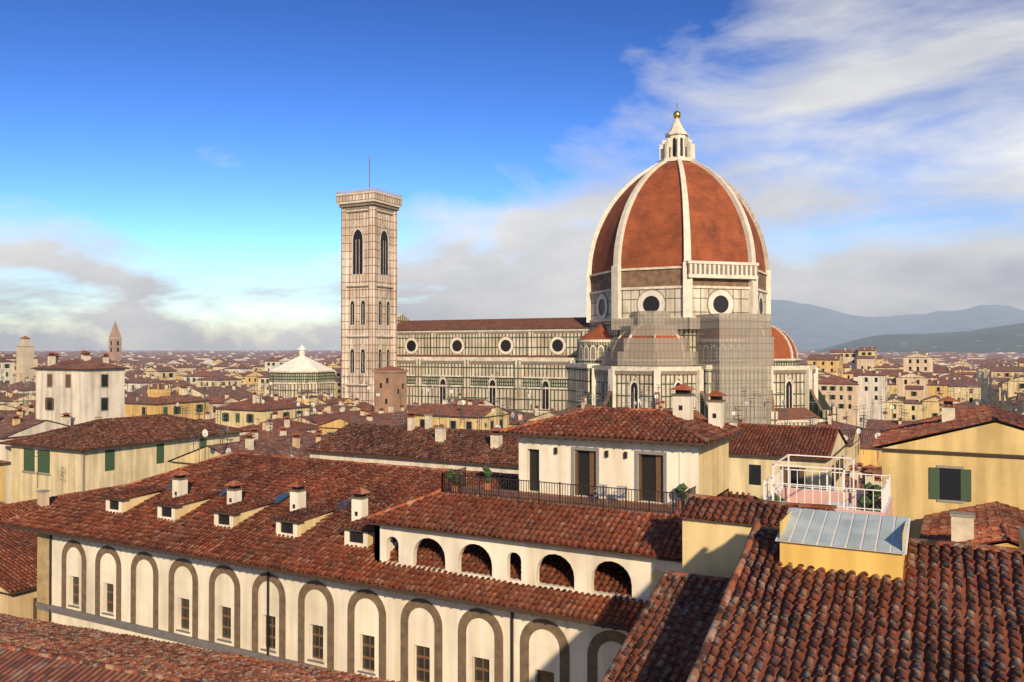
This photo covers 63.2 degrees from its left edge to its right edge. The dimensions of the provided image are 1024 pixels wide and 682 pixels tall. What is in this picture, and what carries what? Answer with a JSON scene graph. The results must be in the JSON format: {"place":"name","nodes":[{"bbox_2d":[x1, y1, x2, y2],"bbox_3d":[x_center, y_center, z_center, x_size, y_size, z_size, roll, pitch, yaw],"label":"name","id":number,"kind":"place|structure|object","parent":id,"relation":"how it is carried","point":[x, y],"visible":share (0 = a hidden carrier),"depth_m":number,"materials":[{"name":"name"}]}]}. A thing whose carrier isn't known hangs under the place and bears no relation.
{"place":"outdoors","nodes":[
{"label":"outdoors","id":0,"kind":"place"},
{"bbox_2d":[0,0,1023,349],"label":"sky","id":1,"kind":"structure","parent":0,"point":[172,172],"materials":[{"name":"blue"}]},
{"bbox_2d":[771,300,1023,404],"bbox_3d":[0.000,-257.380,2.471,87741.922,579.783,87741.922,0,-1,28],"label":"mountains","id":2,"kind":"structure","parent":0,"point":[982,329],"depth_m":6574.39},
{"bbox_2d":[15,321,407,413],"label":"towers","id":3,"kind":"structure","parent":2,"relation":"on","point":[390,384],"depth_m":214.97,"materials":[{"name":"stone"}]},
{"bbox_2d":[269,345,335,397],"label":"baptistery","id":4,"kind":"structure","parent":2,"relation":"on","point":[302,366],"depth_m":324.25,"materials":[{"name":"stone"}]},
{"bbox_2d":[336,156,401,405],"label":"campanile","id":5,"kind":"structure","parent":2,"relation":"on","point":[368,279],"depth_m":275.45,"materials":[{"name":"stone"}]},
{"bbox_2d":[0,384,758,681],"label":"arcaded building","id":6,"kind":"structure","parent":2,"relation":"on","point":[556,556],"depth_m":42.66,"materials":[{"name":"white paint"}]},
{"bbox_2d":[447,465,881,511],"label":"potted plants","id":7,"kind":"object","parent":6,"relation":"on","point":[680,487],"visible":0.46,"depth_m":35.53,"materials":[{"name":"brown"}]},
{"bbox_2d":[0,345,1023,504],"bbox_3d":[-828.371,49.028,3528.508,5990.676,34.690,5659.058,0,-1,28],"label":"city","id":8,"kind":"object","parent":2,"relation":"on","point":[72,387],"visible":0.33,"depth_m":220.17,"materials":[{"name":"beige"}]},
{"bbox_2d":[0,368,1023,487],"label":"clutter","id":9,"kind":"object","parent":8,"relation":"on","point":[462,403],"visible":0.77,"depth_m":155.52,"materials":[{"name":"grey"}]},
{"bbox_2d":[0,454,1023,681],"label":"rooftops","id":10,"kind":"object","parent":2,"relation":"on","point":[811,586],"visible":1,"depth_m":24.81,"materials":[{"name":"brown tile"}]},
{"bbox_2d":[0,396,1023,619],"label":"neighbouring buildings","id":11,"kind":"structure","parent":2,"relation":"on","point":[957,476],"depth_m":69.56,"materials":[{"name":"yellow paint"}]},
{"bbox_2d":[397,104,837,425],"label":"cathedral","id":12,"kind":"structure","parent":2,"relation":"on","point":[678,282],"depth_m":240.19,"materials":[{"name":"stone"}]},
{"bbox_2d":[673,111,680,118],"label":"golden ball","id":13,"kind":"object","parent":12,"relation":"attached to","point":[676,114],"visible":1,"depth_m":259.91,"materials":[{"name":"gold metal"}]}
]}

